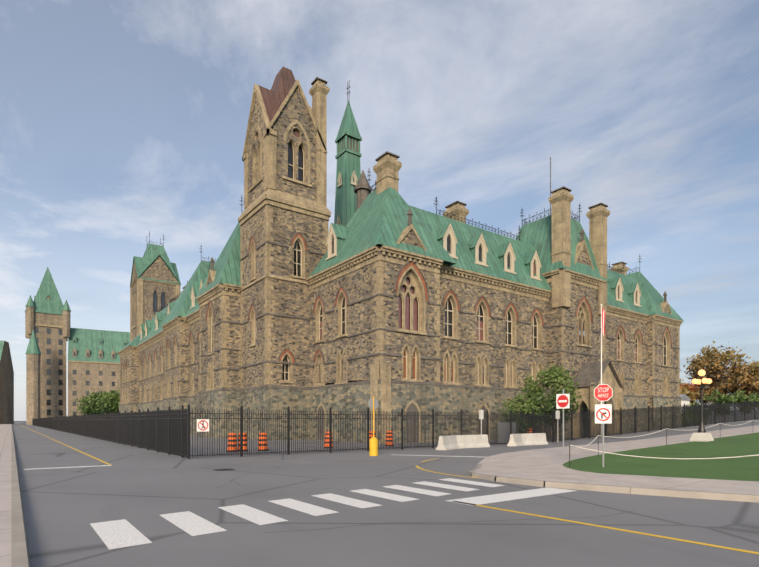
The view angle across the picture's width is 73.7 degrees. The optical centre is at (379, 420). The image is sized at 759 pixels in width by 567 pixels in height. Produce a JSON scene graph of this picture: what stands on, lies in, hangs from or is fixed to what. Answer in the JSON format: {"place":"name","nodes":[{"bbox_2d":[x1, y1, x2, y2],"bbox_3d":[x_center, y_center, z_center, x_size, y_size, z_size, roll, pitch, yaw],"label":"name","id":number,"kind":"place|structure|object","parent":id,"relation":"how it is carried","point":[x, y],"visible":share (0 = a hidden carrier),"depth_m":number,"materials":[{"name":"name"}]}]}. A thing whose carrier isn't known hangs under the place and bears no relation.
{"place":"outdoors","nodes":[
{"label":"outdoors","id":0,"kind":"place"},
{"bbox_2d":[130,244,180,341],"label":"tower","id":1,"kind":"structure","parent":0,"point":[155,283],"depth_m":120.94,"materials":[{"name":"stone"}]},
{"bbox_2d":[0,410,758,566],"bbox_3d":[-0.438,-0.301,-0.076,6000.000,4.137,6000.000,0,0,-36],"label":"road","id":2,"kind":"structure","parent":0,"point":[67,499],"depth_m":10.36,"materials":[{"name":"grey asphalt"}]},
{"bbox_2d":[0,267,129,424],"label":"background building","id":3,"kind":"structure","parent":2,"relation":"on","point":[93,359],"depth_m":230.82,"materials":[{"name":"beige stone"}]},
{"bbox_2d":[73,388,112,415],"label":"bush","id":4,"kind":"object","parent":2,"relation":"on","point":[91,400],"visible":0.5,"depth_m":164.22,"materials":[{"name":"green plant"}]},
{"bbox_2d":[94,387,119,413],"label":"bush","id":5,"kind":"object","parent":2,"relation":"on","point":[111,403],"visible":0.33,"depth_m":148.10,"materials":[{"name":"green plant"}]},
{"bbox_2d":[227,433,237,451],"bbox_3d":[-8.072,1.203,27.759,0.600,1.030,0.600,0,0,-36],"label":"construction barrel","id":6,"kind":"object","parent":2,"relation":"on","point":[229,443],"visible":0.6,"depth_m":27.57,"materials":[{"name":"orange plastic"}]},
{"bbox_2d":[237,433,246,450],"bbox_3d":[-7.683,1.203,28.413,0.600,1.030,0.600,0,0,-36],"label":"construction barrel","id":7,"kind":"object","parent":2,"relation":"on","point":[244,441],"visible":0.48,"depth_m":28.23,"materials":[{"name":"orange plastic"}]},
{"bbox_2d":[259,433,267,450],"bbox_3d":[-6.580,1.203,28.597,0.600,1.030,0.600,0,0,-36],"label":"construction barrel","id":8,"kind":"object","parent":2,"relation":"on","point":[263,442],"visible":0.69,"depth_m":28.40,"materials":[{"name":"orange plastic"}]},
{"bbox_2d":[324,432,332,447],"bbox_3d":[-3.176,1.203,31.568,0.600,1.030,0.600,0,0,-36],"label":"construction barrel","id":9,"kind":"object","parent":2,"relation":"on","point":[325,444],"visible":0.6,"depth_m":31.38,"materials":[{"name":"orange plastic"}]},
{"bbox_2d":[369,437,377,455],"bbox_3d":[-0.286,1.261,24.705,0.440,0.900,0.440,0,0,-36],"label":"yellow bollard","id":10,"kind":"object","parent":2,"relation":"on","point":[373,446],"visible":0.9,"depth_m":24.52,"materials":[{"name":"yellow metal"}]},
{"bbox_2d":[385,431,393,445],"bbox_3d":[0.662,1.203,34.112,0.600,1.030,0.600,0,0,-36],"label":"construction barrel","id":11,"kind":"object","parent":2,"relation":"on","point":[388,438],"visible":0.5,"depth_m":33.90,"materials":[{"name":"orange plastic"}]},
{"bbox_2d":[32,400,757,458],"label":"security fence","id":12,"kind":"object","parent":2,"relation":"on","point":[164,431],"visible":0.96,"depth_m":32.42,"materials":[{"name":"black metal"}]},
{"bbox_2d":[197,382,612,466],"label":"signs","id":13,"kind":"object","parent":2,"relation":"on","point":[603,392],"visible":0.96,"depth_m":16.57,"materials":[{"name":"grey"}]},
{"bbox_2d":[436,435,458,449],"bbox_3d":[4.062,1.302,30.032,0.610,0.822,2.326,0,0,29],"label":"jersey barrier","id":14,"kind":"object","parent":2,"relation":"on","point":[447,442],"visible":0.84,"depth_m":29.53,"materials":[{"name":"concrete"}]},
{"bbox_2d":[456,434,489,448],"bbox_3d":[5.795,1.308,31.942,2.850,0.811,0.610,0,0,-37],"label":"jersey barrier","id":15,"kind":"object","parent":2,"relation":"on","point":[472,441],"visible":0.76,"depth_m":31.75,"materials":[{"name":"concrete"}]},
{"bbox_2d":[498,422,505,442],"bbox_3d":[9.804,0.918,38.969,1.400,1.600,0.800,0,0,-36],"label":"utility cabinet","id":16,"kind":"object","parent":2,"relation":"on","point":[501,432],"visible":0.33,"depth_m":38.49,"materials":[{"name":"grey metal"}]},
{"bbox_2d":[507,434,523,445],"bbox_3d":[9.161,1.298,33.988,0.610,0.823,1.709,0,0,33],"label":"jersey barrier","id":17,"kind":"object","parent":2,"relation":"on","point":[515,440],"visible":0.84,"depth_m":33.47,"materials":[{"name":"concrete"}]},
{"bbox_2d":[496,393,542,424],"bbox_3d":[11.932,-0.300,42.801,3.692,4.039,3.699,0,0,39],"label":"yard shrub","id":18,"kind":"object","parent":2,"relation":"on","point":[529,409],"visible":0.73,"depth_m":42.23,"materials":[{"name":"green plant"}]},
{"bbox_2d":[521,433,547,445],"bbox_3d":[10.769,1.303,35.559,2.750,0.812,0.610,0,0,-37],"label":"jersey barrier","id":19,"kind":"object","parent":2,"relation":"on","point":[533,438],"visible":0.76,"depth_m":35.41,"materials":[{"name":"concrete"}]},
{"bbox_2d":[517,364,586,438],"bbox_3d":[14.486,-1.687,43.929,5.666,6.717,6.026,0,0,0],"label":"maple tree","id":20,"kind":"object","parent":2,"relation":"on","point":[557,377],"visible":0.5,"depth_m":42.89,"materials":[{"name":"green plant"}]},
{"bbox_2d":[601,304,604,434],"bbox_3d":[21.258,-4.667,48.105,0.746,12.770,0.171,0,0,-36],"label":"flagpole","id":21,"kind":"object","parent":2,"relation":"on","point":[602,321],"visible":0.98,"depth_m":47.90,"materials":[{"name":"white metal"}]},
{"bbox_2d":[569,420,758,467],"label":"rope barrier","id":22,"kind":"object","parent":2,"relation":"on","point":[653,457],"visible":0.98,"depth_m":16.18,"materials":[{"name":"fabric"}]},
{"bbox_2d":[679,394,690,412],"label":"building","id":23,"kind":"structure","parent":2,"relation":"on","point":[685,399],"depth_m":79.50,"materials":[{"name":"white"}]},
{"bbox_2d":[680,383,696,404],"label":"tree","id":24,"kind":"object","parent":2,"relation":"on","point":[690,394],"visible":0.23,"depth_m":155.31,"materials":[{"name":"yellow plant"}]},
{"bbox_2d":[680,381,699,399],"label":"tree","id":25,"kind":"object","parent":2,"relation":"on","point":[691,387],"visible":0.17,"depth_m":172.47,"materials":[{"name":"orange plant"}]},
{"bbox_2d":[681,412,703,426],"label":"shrub","id":26,"kind":"object","parent":2,"relation":"on","point":[686,419],"visible":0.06,"depth_m":69.43,"materials":[{"name":"green plant"}]},
{"bbox_2d":[681,400,708,417],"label":"shrub","id":27,"kind":"object","parent":2,"relation":"on","point":[686,410],"visible":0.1,"depth_m":73.37,"materials":[{"name":"green plant"}]},
{"bbox_2d":[690,370,713,441],"bbox_3d":[17.087,-0.733,26.831,0.840,3.945,0.840,0,0,-36],"label":"lamp standard","id":28,"kind":"object","parent":2,"relation":"on","point":[701,434],"visible":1,"depth_m":26.74,"materials":[{"name":"black metal"}]},
{"bbox_2d":[693,380,736,403],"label":"orange autumn tree","id":29,"kind":"object","parent":2,"relation":"on","point":[720,388],"visible":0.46,"depth_m":131.36,"materials":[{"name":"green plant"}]},
{"bbox_2d":[680,341,751,399],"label":"orange autumn tree","id":30,"kind":"object","parent":2,"relation":"on","point":[715,367],"visible":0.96,"depth_m":100.39,"materials":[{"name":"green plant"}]},
{"bbox_2d":[703,397,730,414],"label":"shrub","id":31,"kind":"object","parent":2,"relation":"on","point":[721,410],"visible":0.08,"depth_m":79.34,"materials":[{"name":"green plant"}]},
{"bbox_2d":[703,389,737,414],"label":"shrub","id":32,"kind":"object","parent":2,"relation":"on","point":[728,399],"visible":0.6,"depth_m":75.48,"materials":[{"name":"green plant"}]},
{"bbox_2d":[722,360,758,407],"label":"autumn tree","id":33,"kind":"object","parent":2,"relation":"on","point":[750,382],"visible":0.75,"depth_m":126.24,"materials":[{"name":"orange plant"}]},
{"bbox_2d":[732,393,758,412],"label":"shrub","id":34,"kind":"object","parent":2,"relation":"on","point":[741,397],"visible":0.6,"depth_m":80.96,"materials":[{"name":"green plant"}]},
{"bbox_2d":[735,390,758,406],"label":"shrub","id":35,"kind":"object","parent":2,"relation":"on","point":[751,396],"visible":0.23,"depth_m":85.22,"materials":[{"name":"green plant"}]},
{"bbox_2d":[0,0,758,420],"label":"sky","id":36,"kind":"structure","parent":0,"point":[121,121],"materials":[{"name":"blue"}]},
{"bbox_2d":[118,79,682,443],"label":"block walls","id":37,"kind":"structure","parent":0,"point":[279,328],"depth_m":46.24,"materials":[{"name":"stone"}]},
{"bbox_2d":[120,67,682,387],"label":"block roofs","id":38,"kind":"structure","parent":37,"relation":"on","point":[364,219],"depth_m":50.01,"materials":[{"name":"green metal"}]},
{"bbox_2d":[146,82,641,313],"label":"block ironwork","id":39,"kind":"object","parent":38,"relation":"on","point":[177,296],"visible":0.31,"depth_m":54.90,"materials":[{"name":"black metal"}]}
]}

